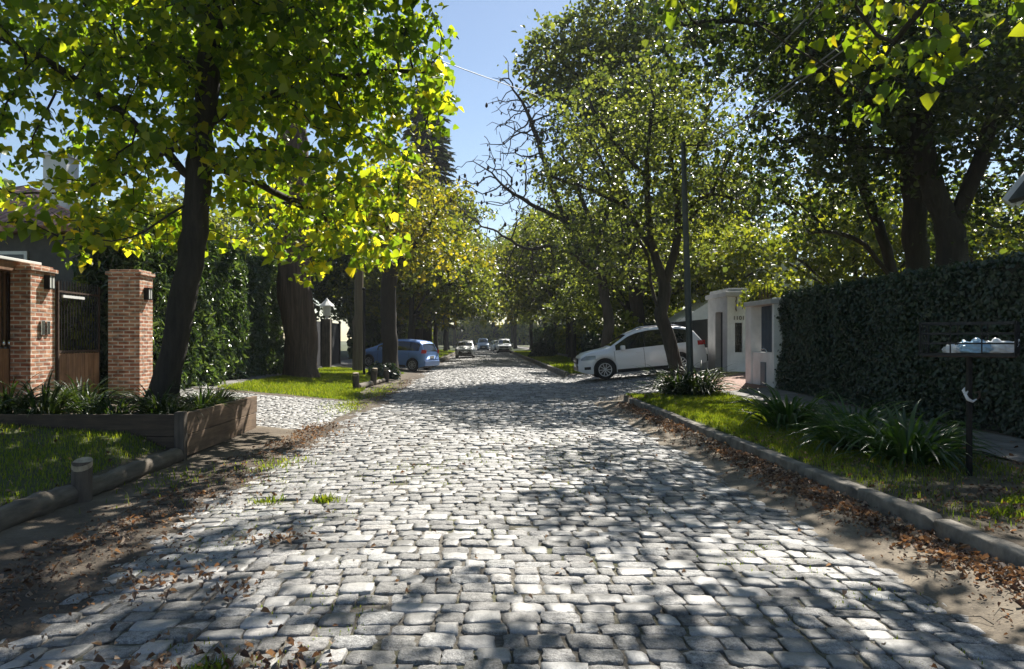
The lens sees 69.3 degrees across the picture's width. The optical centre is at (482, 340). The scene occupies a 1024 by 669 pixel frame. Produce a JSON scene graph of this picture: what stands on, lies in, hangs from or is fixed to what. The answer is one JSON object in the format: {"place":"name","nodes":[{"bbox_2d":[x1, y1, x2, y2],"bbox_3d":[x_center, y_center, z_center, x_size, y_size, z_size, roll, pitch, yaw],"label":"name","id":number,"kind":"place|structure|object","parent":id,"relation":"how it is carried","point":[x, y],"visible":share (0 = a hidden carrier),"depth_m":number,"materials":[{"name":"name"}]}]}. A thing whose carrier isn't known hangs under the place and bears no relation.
{"place":"outdoors","nodes":[
{"label":"outdoors","id":0,"kind":"place"},
{"bbox_2d":[0,152,82,348],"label":"brick house","id":1,"kind":"structure","parent":0,"point":[29,250],"depth_m":17.50,"materials":[{"name":"tile"}]},
{"bbox_2d":[0,251,27,259],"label":"window","id":2,"kind":"structure","parent":1,"relation":"in","point":[23,255],"depth_m":17.44,"materials":[{"name":"white paint"}]},
{"bbox_2d":[180,388,356,429],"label":"driveway","id":3,"kind":"structure","parent":0,"point":[284,412],"depth_m":15.84,"materials":[{"name":"stone"}]},
{"bbox_2d":[191,359,351,388],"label":"pavement","id":4,"kind":"structure","parent":0,"point":[343,362],"depth_m":23.58,"materials":[{"name":"tile"}]},
{"bbox_2d":[319,298,334,367],"bbox_3d":[-7.000,-0.320,33.200,0.665,3.140,0.665,0,0,-23],"label":"lantern post","id":5,"kind":"object","parent":4,"relation":"on","point":[326,304],"visible":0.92,"depth_m":33.02,"materials":[{"name":"white glass"}]},
{"bbox_2d":[341,364,424,372],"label":"driveway","id":6,"kind":"structure","parent":0,"point":[399,367],"depth_m":37.56,"materials":[{"name":"stone"}]},
{"bbox_2d":[365,339,439,370],"bbox_3d":[-4.297,0.670,37.575,4.047,1.545,2.061,4,2,25],"label":"blue car","id":7,"kind":"object","parent":6,"relation":"on","point":[414,354],"visible":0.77,"depth_m":36.55,"materials":[{"name":"paint"}]},
{"bbox_2d":[0,347,1023,668],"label":"road","id":8,"kind":"structure","parent":0,"point":[914,643],"depth_m":4.93,"materials":[{"name":"stone"}]},
{"bbox_2d":[0,374,427,646],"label":"gutter","id":9,"kind":"object","parent":8,"relation":"on","point":[29,616],"visible":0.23,"depth_m":5.40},
{"bbox_2d":[453,341,476,357],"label":"car","id":10,"kind":"object","parent":8,"relation":"on","point":[465,348],"visible":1,"depth_m":62.85,"materials":[{"name":"paint"}]},
{"bbox_2d":[495,339,512,352],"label":"white hatchback","id":11,"kind":"object","parent":8,"relation":"on","point":[504,345],"visible":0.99,"depth_m":86.21,"materials":[{"name":"paint"}]},
{"bbox_2d":[106,434,982,668],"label":"joint weeds","id":12,"kind":"object","parent":8,"relation":"on","point":[474,533],"visible":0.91,"depth_m":5.62,"materials":[{"name":"green plant"}]},
{"bbox_2d":[557,375,1023,645],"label":"gutter","id":13,"kind":"object","parent":8,"relation":"on","point":[851,541],"visible":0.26,"depth_m":5.49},
{"bbox_2d":[0,341,1023,593],"bbox_3d":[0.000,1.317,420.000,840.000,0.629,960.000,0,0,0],"label":"ground","id":14,"kind":"structure","parent":0,"point":[40,531],"depth_m":7.44,"materials":[{"name":"soil"}]},
{"bbox_2d":[0,271,9,396],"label":"garage gate","id":15,"kind":"structure","parent":14,"relation":"on","point":[4,326],"depth_m":13.02,"materials":[{"name":"brown wood"}]},
{"bbox_2d":[10,264,57,396],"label":"brick pillar","id":16,"kind":"structure","parent":14,"relation":"on","point":[32,318],"depth_m":13.14,"materials":[{"name":"red brick"}]},
{"bbox_2d":[0,256,41,273],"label":"gate canopy","id":17,"kind":"object","parent":16,"relation":"on","point":[8,264],"visible":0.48,"depth_m":12.93,"materials":[{"name":"white wood"}]},
{"bbox_2d":[56,280,99,396],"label":"barred gate","id":18,"kind":"structure","parent":16,"relation":"attached to","point":[72,364],"depth_m":14.51,"materials":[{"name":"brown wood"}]},
{"bbox_2d":[0,485,78,531],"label":"edging log","id":19,"kind":"object","parent":14,"relation":"on","point":[31,506],"visible":0.85,"depth_m":6.53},
{"bbox_2d":[55,274,93,386],"bbox_3d":[-8.986,-0.087,15.676,1.451,2.865,1.794,0,0,-42],"label":"shrub","id":20,"kind":"object","parent":14,"relation":"on","point":[74,279],"visible":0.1,"depth_m":15.57,"materials":[{"name":"green plant"}]},
{"bbox_2d":[71,457,92,502],"bbox_3d":[-3.918,1.468,7.220,0.204,0.632,0.200,0,0,0],"label":"stubby post","id":21,"kind":"object","parent":14,"relation":"on","point":[82,475],"visible":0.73,"depth_m":7.16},
{"bbox_2d":[0,423,165,504],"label":"lawn grass","id":22,"kind":"structure","parent":14,"relation":"on","point":[43,453],"depth_m":8.39,"materials":[{"name":"plant"}]},
{"bbox_2d":[0,396,256,460],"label":"wooden planter","id":23,"kind":"object","parent":14,"relation":"on","point":[186,433],"visible":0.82,"depth_m":9.57,"materials":[{"name":"brown wood"}]},
{"bbox_2d":[0,371,73,413],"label":"strap leaf plant","id":24,"kind":"object","parent":23,"relation":"in","point":[11,394],"visible":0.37,"depth_m":10.14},
{"bbox_2d":[0,370,103,422],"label":"strap leaf plant","id":25,"kind":"object","parent":23,"relation":"in","point":[45,406],"visible":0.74,"depth_m":9.99,"materials":[{"name":"plant"}]},
{"bbox_2d":[32,372,133,409],"bbox_3d":[-6.266,0.841,11.615,1.513,0.677,1.686,0,0,-40],"label":"strap leaf plant","id":26,"kind":"object","parent":23,"relation":"in","point":[83,392],"visible":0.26,"depth_m":11.74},
{"bbox_2d":[38,383,140,413],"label":"strap leaf plant","id":27,"kind":"object","parent":23,"relation":"in","point":[92,405],"visible":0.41,"depth_m":10.49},
{"bbox_2d":[64,392,151,428],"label":"strap leaf plant","id":28,"kind":"object","parent":23,"relation":"in","point":[104,409],"visible":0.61,"depth_m":10.03,"materials":[{"name":"plant"}]},
{"bbox_2d":[111,381,213,413],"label":"strap leaf plant","id":29,"kind":"object","parent":23,"relation":"in","point":[164,400],"visible":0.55,"depth_m":10.34,"materials":[{"name":"plant"}]},
{"bbox_2d":[135,395,214,422],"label":"strap leaf plant","id":30,"kind":"object","parent":23,"relation":"in","point":[173,409],"visible":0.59,"depth_m":10.09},
{"bbox_2d":[161,379,244,409],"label":"strap leaf plant","id":31,"kind":"object","parent":23,"relation":"in","point":[208,400],"visible":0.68,"depth_m":11.22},
{"bbox_2d":[181,381,253,404],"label":"strap leaf plant","id":32,"kind":"object","parent":23,"relation":"in","point":[221,393],"visible":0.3,"depth_m":12.23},
{"bbox_2d":[0,0,463,411],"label":"linden tree","id":33,"kind":"object","parent":23,"relation":"in","point":[279,58],"visible":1,"depth_m":11.33,"materials":[{"name":"green plant"}]},
{"bbox_2d":[105,269,154,396],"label":"brick pillar","id":34,"kind":"structure","parent":14,"relation":"on","point":[130,323],"depth_m":15.41,"materials":[{"name":"red brick"}]},
{"bbox_2d":[93,448,183,496],"bbox_3d":[-3.956,1.489,8.427,0.233,0.238,2.168,0,0,2],"label":"edging log","id":35,"kind":"object","parent":14,"relation":"on","point":[119,476],"visible":0.82,"depth_m":8.27,"materials":[{"name":"wood"}]},
{"bbox_2d":[66,195,284,393],"bbox_3d":[-8.007,-0.779,21.870,2.048,4.902,12.472,0,0,0],"label":"tall hedge","id":36,"kind":"object","parent":14,"relation":"on","point":[236,333],"visible":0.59,"depth_m":20.48,"materials":[{"name":"plant"}]},
{"bbox_2d":[92,183,276,261],"bbox_3d":[-14.445,-3.074,35.603,10.689,8.708,10.353,0,0,14],"label":"street tree","id":37,"kind":"object","parent":14,"relation":"on","point":[239,218],"visible":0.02,"depth_m":34.61,"materials":[{"name":"green plant"}]},
{"bbox_2d":[111,194,271,255],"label":"garden tree","id":38,"kind":"object","parent":14,"relation":"on","point":[224,227],"visible":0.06,"depth_m":31.23,"materials":[{"name":"green plant"}]},
{"bbox_2d":[186,0,387,378],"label":"thick trunk tree","id":39,"kind":"object","parent":14,"relation":"on","point":[296,306],"visible":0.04,"depth_m":25.55,"materials":[{"name":"brown plant"}]},
{"bbox_2d":[227,170,379,323],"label":"garden tree","id":40,"kind":"object","parent":14,"relation":"on","point":[318,294],"visible":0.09,"depth_m":44.74,"materials":[{"name":"green plant"}]},
{"bbox_2d":[217,366,403,400],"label":"patch grass","id":41,"kind":"structure","parent":14,"relation":"on","point":[337,380],"depth_m":21.97,"materials":[{"name":"plant"}]},
{"bbox_2d":[316,318,340,366],"bbox_3d":[-7.412,0.130,33.800,0.215,2.240,8.600,0,0,0],"label":"dark fence","id":42,"kind":"object","parent":14,"relation":"on","point":[336,343],"visible":0.22,"depth_m":36.58,"materials":[{"name":"black metal"}]},
{"bbox_2d":[352,219,369,370],"bbox_3d":[-5.450,-2.323,32.800,2.007,7.807,0.520,0,0,0],"label":"utility pole","id":43,"kind":"object","parent":14,"relation":"on","point":[357,359],"visible":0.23,"depth_m":32.62,"materials":[{"name":"brown wood"}]},
{"bbox_2d":[346,315,407,358],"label":"clipped hedge","id":44,"kind":"object","parent":14,"relation":"on","point":[373,337],"visible":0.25,"depth_m":46.06,"materials":[{"name":"green plant"}]},
{"bbox_2d":[365,361,400,379],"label":"shrub","id":45,"kind":"object","parent":14,"relation":"on","point":[394,372],"visible":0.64,"depth_m":29.15,"materials":[{"name":"green plant"}]},
{"bbox_2d":[310,137,491,374],"bbox_3d":[-4.216,-3.382,31.846,7.554,9.808,6.850,0,0,-38],"label":"street tree","id":46,"kind":"object","parent":14,"relation":"on","point":[388,313],"visible":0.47,"depth_m":31.78,"materials":[{"name":"green plant"}]},
{"bbox_2d":[321,197,507,338],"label":"street tree","id":47,"kind":"object","parent":14,"relation":"on","point":[373,280],"visible":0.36,"depth_m":43.89,"materials":[{"name":"green plant"}]},
{"bbox_2d":[335,205,507,339],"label":"street tree","id":48,"kind":"object","parent":14,"relation":"on","point":[419,296],"visible":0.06,"depth_m":48.83,"materials":[{"name":"green plant"}]},
{"bbox_2d":[366,76,494,341],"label":"cedar tree","id":49,"kind":"object","parent":14,"relation":"on","point":[442,156],"visible":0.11,"depth_m":59.62,"materials":[{"name":"green plant"}]},
{"bbox_2d":[390,166,499,339],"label":"street tree","id":50,"kind":"object","parent":14,"relation":"on","point":[468,210],"visible":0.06,"depth_m":56.32,"materials":[{"name":"green plant"}]},
{"bbox_2d":[0,378,999,668],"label":"fallen leaves","id":51,"kind":"object","parent":14,"relation":"on","point":[160,660],"visible":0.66,"depth_m":5.11,"materials":[{"name":"brown plant"}]},
{"bbox_2d":[0,419,1020,668],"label":"fallen twigs","id":52,"kind":"object","parent":14,"relation":"on","point":[362,429],"visible":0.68,"depth_m":5.43,"materials":[{"name":"wood"}]},
{"bbox_2d":[432,318,590,346],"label":"hedge","id":53,"kind":"object","parent":14,"relation":"on","point":[490,332],"visible":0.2,"depth_m":170.77,"materials":[{"name":"green plant"}]},
{"bbox_2d":[485,224,539,348],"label":"street tree","id":54,"kind":"object","parent":14,"relation":"on","point":[491,244],"visible":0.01,"depth_m":121.75,"materials":[{"name":"green plant"}]},
{"bbox_2d":[485,234,547,348],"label":"street tree","id":55,"kind":"object","parent":14,"relation":"on","point":[530,332],"visible":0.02,"depth_m":102.69,"materials":[{"name":"green plant"}]},
{"bbox_2d":[491,233,557,348],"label":"street tree","id":56,"kind":"object","parent":14,"relation":"on","point":[509,316],"visible":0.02,"depth_m":76.88,"materials":[{"name":"green plant"}]},
{"bbox_2d":[528,338,558,356],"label":"shrub","id":57,"kind":"object","parent":14,"relation":"on","point":[539,350],"visible":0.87,"depth_m":59.46,"materials":[{"name":"green plant"}]},
{"bbox_2d":[491,196,597,353],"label":"street tree","id":58,"kind":"object","parent":14,"relation":"on","point":[521,316],"visible":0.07,"depth_m":63.51,"materials":[{"name":"green plant"}]},
{"bbox_2d":[532,324,565,346],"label":"clipped hedge","id":59,"kind":"object","parent":14,"relation":"on","point":[547,334],"visible":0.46,"depth_m":82.89,"materials":[{"name":"green plant"}]},
{"bbox_2d":[79,379,1023,668],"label":"edge weeds","id":60,"kind":"object","parent":14,"relation":"on","point":[1011,499],"visible":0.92,"depth_m":7.11,"materials":[{"name":"green plant"}]},
{"bbox_2d":[486,196,623,357],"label":"street tree","id":61,"kind":"object","parent":14,"relation":"on","point":[541,266],"visible":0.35,"depth_m":52.41,"materials":[{"name":"green plant"}]},
{"bbox_2d":[563,214,575,360],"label":"utility pole","id":62,"kind":"object","parent":14,"relation":"on","point":[573,345],"visible":0.21,"depth_m":45.87,"materials":[{"name":"grey wood"}]},
{"bbox_2d":[444,50,697,347],"bbox_3d":[3.580,-4.852,30.534,10.345,12.603,5.758,0,0,0],"label":"bare branched tree","id":63,"kind":"object","parent":14,"relation":"on","point":[604,287],"visible":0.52,"depth_m":30.03,"materials":[{"name":"green plant"}]},
{"bbox_2d":[553,322,602,354],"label":"clipped hedge","id":64,"kind":"object","parent":14,"relation":"on","point":[560,334],"visible":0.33,"depth_m":65.26,"materials":[{"name":"green plant"}]},
{"bbox_2d":[578,325,602,353],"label":"shrub","id":65,"kind":"object","parent":14,"relation":"on","point":[592,341],"visible":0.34,"depth_m":44.04,"materials":[{"name":"green plant"}]},
{"bbox_2d":[497,0,712,325],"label":"tall evergreen tree","id":66,"kind":"object","parent":14,"relation":"on","point":[618,40],"visible":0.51,"depth_m":31.73,"materials":[{"name":"green plant"}]},
{"bbox_2d":[540,215,712,334],"bbox_3d":[7.144,-2.586,38.100,9.202,7.740,9.501,0,0,27],"label":"street tree","id":67,"kind":"object","parent":14,"relation":"on","point":[590,302],"visible":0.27,"depth_m":37.69,"materials":[{"name":"green plant"}]},
{"bbox_2d":[612,310,642,339],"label":"shrub","id":68,"kind":"object","parent":14,"relation":"on","point":[629,320],"visible":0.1,"depth_m":32.81,"materials":[{"name":"green plant"}]},
{"bbox_2d":[580,261,682,322],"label":"garden tree","id":69,"kind":"object","parent":14,"relation":"on","point":[673,312],"visible":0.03,"depth_m":48.67,"materials":[{"name":"green plant"}]},
{"bbox_2d":[509,44,792,380],"bbox_3d":[4.769,-3.574,21.012,8.049,9.973,5.401,0,0,0],"label":"forked street tree","id":70,"kind":"object","parent":14,"relation":"on","point":[662,303],"visible":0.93,"depth_m":20.97,"materials":[{"name":"green plant"}]},
{"bbox_2d":[632,360,731,396],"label":"strap leaf plant","id":71,"kind":"object","parent":14,"relation":"on","point":[667,381],"visible":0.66,"depth_m":18.27,"materials":[{"name":"plant"}]},
{"bbox_2d":[669,299,707,323],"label":"white roofed shed","id":72,"kind":"structure","parent":14,"relation":"on","point":[700,312],"depth_m":32.34,"materials":[{"name":"paint"}]},
{"bbox_2d":[651,370,731,397],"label":"strap leaf plant","id":73,"kind":"object","parent":14,"relation":"on","point":[693,391],"visible":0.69,"depth_m":17.97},
{"bbox_2d":[675,319,707,368],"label":"dark gate","id":74,"kind":"structure","parent":14,"relation":"on","point":[700,328],"depth_m":28.43,"materials":[{"name":"black metal"}]},
{"bbox_2d":[681,141,707,377],"bbox_3d":[5.362,-1.772,18.750,0.675,6.504,0.280,0,0,0],"label":"steel pole","id":75,"kind":"object","parent":14,"relation":"on","point":[688,318],"visible":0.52,"depth_m":18.69,"materials":[{"name":"metal"}]},
{"bbox_2d":[683,1,822,141],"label":"overhead cable","id":76,"kind":"object","parent":75,"relation":"attached to","point":[801,23],"visible":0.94,"depth_m":13.46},
{"bbox_2d":[704,2,898,145],"bbox_3d":[5.586,-4.681,6.375,0.024,0.543,24.751,0,0,0],"label":"overhead cable","id":77,"kind":"object","parent":75,"relation":"attached to","point":[784,87],"visible":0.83,"depth_m":13.99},
{"bbox_2d":[706,0,912,146],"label":"overhead cable","id":78,"kind":"object","parent":75,"relation":"attached to","point":[904,5],"visible":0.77,"depth_m":13.74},
{"bbox_2d":[652,361,745,395],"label":"strap leaf plant","id":79,"kind":"object","parent":14,"relation":"on","point":[709,381],"visible":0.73,"depth_m":18.13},
{"bbox_2d":[613,150,792,309],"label":"garden tree","id":80,"kind":"object","parent":14,"relation":"on","point":[752,218],"visible":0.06,"depth_m":41.13,"materials":[{"name":"green plant"}]},
{"bbox_2d":[612,206,800,308],"bbox_3d":[10.104,-2.524,34.653,8.082,7.608,8.456,0,0,-16],"label":"garden tree","id":81,"kind":"object","parent":14,"relation":"on","point":[711,278],"visible":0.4,"depth_m":33.06,"materials":[{"name":"green plant"}]},
{"bbox_2d":[705,288,748,371],"bbox_3d":[9.260,-0.345,26.500,1.880,2.890,2.360,0,0,0],"label":"gatehouse","id":82,"kind":"object","parent":14,"relation":"on","point":[726,330],"visible":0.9,"depth_m":25.51,"materials":[{"name":"grey paint"}]},
{"bbox_2d":[705,257,820,289],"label":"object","id":83,"kind":"structure","parent":14,"relation":"on","point":[785,268],"depth_m":37.00,"materials":[{"name":"plant"}]},
{"bbox_2d":[744,283,783,387],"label":"white wall","id":84,"kind":"structure","parent":14,"relation":"on","point":[764,340],"depth_m":19.41,"materials":[{"name":"paint"}]},
{"bbox_2d":[737,279,784,308],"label":"creeper","id":85,"kind":"object","parent":84,"relation":"attached to","point":[754,291],"visible":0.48,"depth_m":24.03,"materials":[{"name":"green plant"}]},
{"bbox_2d":[512,351,1023,569],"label":"kerb","id":86,"kind":"structure","parent":14,"relation":"on","point":[955,532],"depth_m":6.57,"materials":[{"name":"concrete"}]},
{"bbox_2d":[721,382,859,434],"bbox_3d":[4.791,1.071,11.683,2.060,0.905,2.083,0,0,0],"label":"strap leaf plant","id":87,"kind":"object","parent":14,"relation":"on","point":[776,413],"visible":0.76,"depth_m":11.34,"materials":[{"name":"plant"}]},
{"bbox_2d":[598,394,1023,634],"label":"fallen leaves","id":88,"kind":"object","parent":14,"relation":"on","point":[984,563],"visible":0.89,"depth_m":6.50,"materials":[{"name":"brown plant"}]},
{"bbox_2d":[626,391,1023,527],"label":"verge grass","id":89,"kind":"structure","parent":14,"relation":"on","point":[702,405],"depth_m":9.90,"materials":[{"name":"plant"}]},
{"bbox_2d":[626,0,1023,271],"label":"evergreen tree","id":90,"kind":"object","parent":14,"relation":"on","point":[916,246],"visible":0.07,"depth_m":18.74,"materials":[{"name":"green plant"}]},
{"bbox_2d":[641,0,1023,266],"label":"evergreen tree","id":91,"kind":"object","parent":14,"relation":"on","point":[997,105],"visible":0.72,"depth_m":15.27,"materials":[{"name":"green plant"}]},
{"bbox_2d":[652,0,1023,134],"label":"overhanging tree","id":92,"kind":"object","parent":14,"relation":"on","point":[941,58],"visible":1,"depth_m":7.63,"materials":[{"name":"green plant"}]},
{"bbox_2d":[716,95,983,275],"bbox_3d":[10.335,-3.270,20.545,6.733,9.281,6.070,0,0,-36],"label":"evergreen tree","id":93,"kind":"object","parent":14,"relation":"on","point":[868,199],"visible":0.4,"depth_m":20.02,"materials":[{"name":"green plant"}]},
{"bbox_2d":[794,394,914,431],"bbox_3d":[5.454,1.146,10.707,1.761,0.720,1.905,0,0,-30],"label":"strap leaf plant","id":94,"kind":"object","parent":14,"relation":"on","point":[870,413],"visible":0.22,"depth_m":10.70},
{"bbox_2d":[781,392,944,454],"bbox_3d":[4.813,1.097,9.306,1.916,0.833,1.895,0,0,41],"label":"strap leaf plant","id":95,"kind":"object","parent":14,"relation":"on","point":[834,437],"visible":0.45,"depth_m":9.30,"materials":[{"name":"plant"}]},
{"bbox_2d":[758,171,983,288],"bbox_3d":[16.024,-3.111,30.617,9.064,8.749,8.664,0,0,-35],"label":"garden tree","id":96,"kind":"object","parent":14,"relation":"on","point":[826,269],"visible":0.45,"depth_m":29.34,"materials":[{"name":"green plant"}]},
{"bbox_2d":[773,250,1023,438],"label":"ivy wall","id":97,"kind":"structure","parent":14,"relation":"on","point":[856,342],"depth_m":12.74,"materials":[{"name":"green plant"}]},
{"bbox_2d":[819,397,1011,476],"bbox_3d":[4.916,1.083,8.495,1.999,0.869,1.978,0,0,-28],"label":"strap leaf plant","id":98,"kind":"object","parent":14,"relation":"on","point":[911,444],"visible":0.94,"depth_m":8.20,"materials":[{"name":"plant"}]},
{"bbox_2d":[868,409,991,448],"bbox_3d":[5.538,1.184,9.244,1.455,0.595,1.574,0,0,33],"label":"strap leaf plant","id":99,"kind":"object","parent":14,"relation":"on","point":[957,431],"visible":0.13,"depth_m":9.07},
{"bbox_2d":[898,170,1023,271],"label":"garden tree","id":100,"kind":"object","parent":14,"relation":"on","point":[1008,235],"visible":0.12,"depth_m":26.41,"materials":[{"name":"green plant"}]},
{"bbox_2d":[919,321,1019,475],"bbox_3d":[5.000,0.633,7.600,0.825,1.640,0.625,0,0,38],"label":"rubbish basket","id":101,"kind":"object","parent":14,"relation":"on","point":[968,395],"visible":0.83,"depth_m":7.58,"materials":[{"name":"black metal"}]},
{"bbox_2d":[958,337,992,352],"bbox_3d":[5.034,0.052,7.555,0.389,0.162,0.298,0,0,2],"label":"rubbish bag","id":102,"kind":"object","parent":101,"relation":"in","point":[971,348],"visible":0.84,"depth_m":7.45,"materials":[{"name":"blue plastic"}]},
{"bbox_2d":[984,338,1019,352],"bbox_3d":[5.221,0.054,7.501,0.381,0.159,0.249,0,0,14],"label":"rubbish bag","id":103,"kind":"object","parent":101,"relation":"in","point":[1003,348],"visible":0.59,"depth_m":7.41,"materials":[{"name":"white plastic"}]},
{"bbox_2d":[1001,172,1023,207],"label":"carport","id":104,"kind":"object","parent":14,"relation":"on","point":[1013,196],"visible":1,"depth_m":12.40,"materials":[{"name":"paint"}]},
{"bbox_2d":[0,0,1023,340],"label":"sky","id":105,"kind":"structure","parent":0,"point":[483,28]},
{"bbox_2d":[438,350,616,372],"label":"verge grass","id":106,"kind":"structure","parent":0,"point":[564,363],"depth_m":48.49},
{"bbox_2d":[565,369,717,399],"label":"driveway","id":107,"kind":"structure","parent":0,"point":[616,385],"depth_m":25.45,"materials":[{"name":"stone"}]},
{"bbox_2d":[573,324,707,379],"bbox_3d":[5.715,0.400,27.300,4.697,1.796,2.152,-5,0,0],"label":"white car","id":108,"kind":"object","parent":107,"relation":"on","point":[643,346],"visible":0.8,"depth_m":26.45,"materials":[{"name":"paint"}]},
{"bbox_2d":[665,372,768,391],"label":"gatehouse paving","id":109,"kind":"structure","parent":0,"point":[739,378],"depth_m":20.82,"materials":[{"name":"stone"}]},
{"bbox_2d":[723,387,1023,461],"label":"pavement","id":110,"kind":"structure","parent":0,"point":[1005,443],"depth_m":10.27,"materials":[{"name":"concrete"}]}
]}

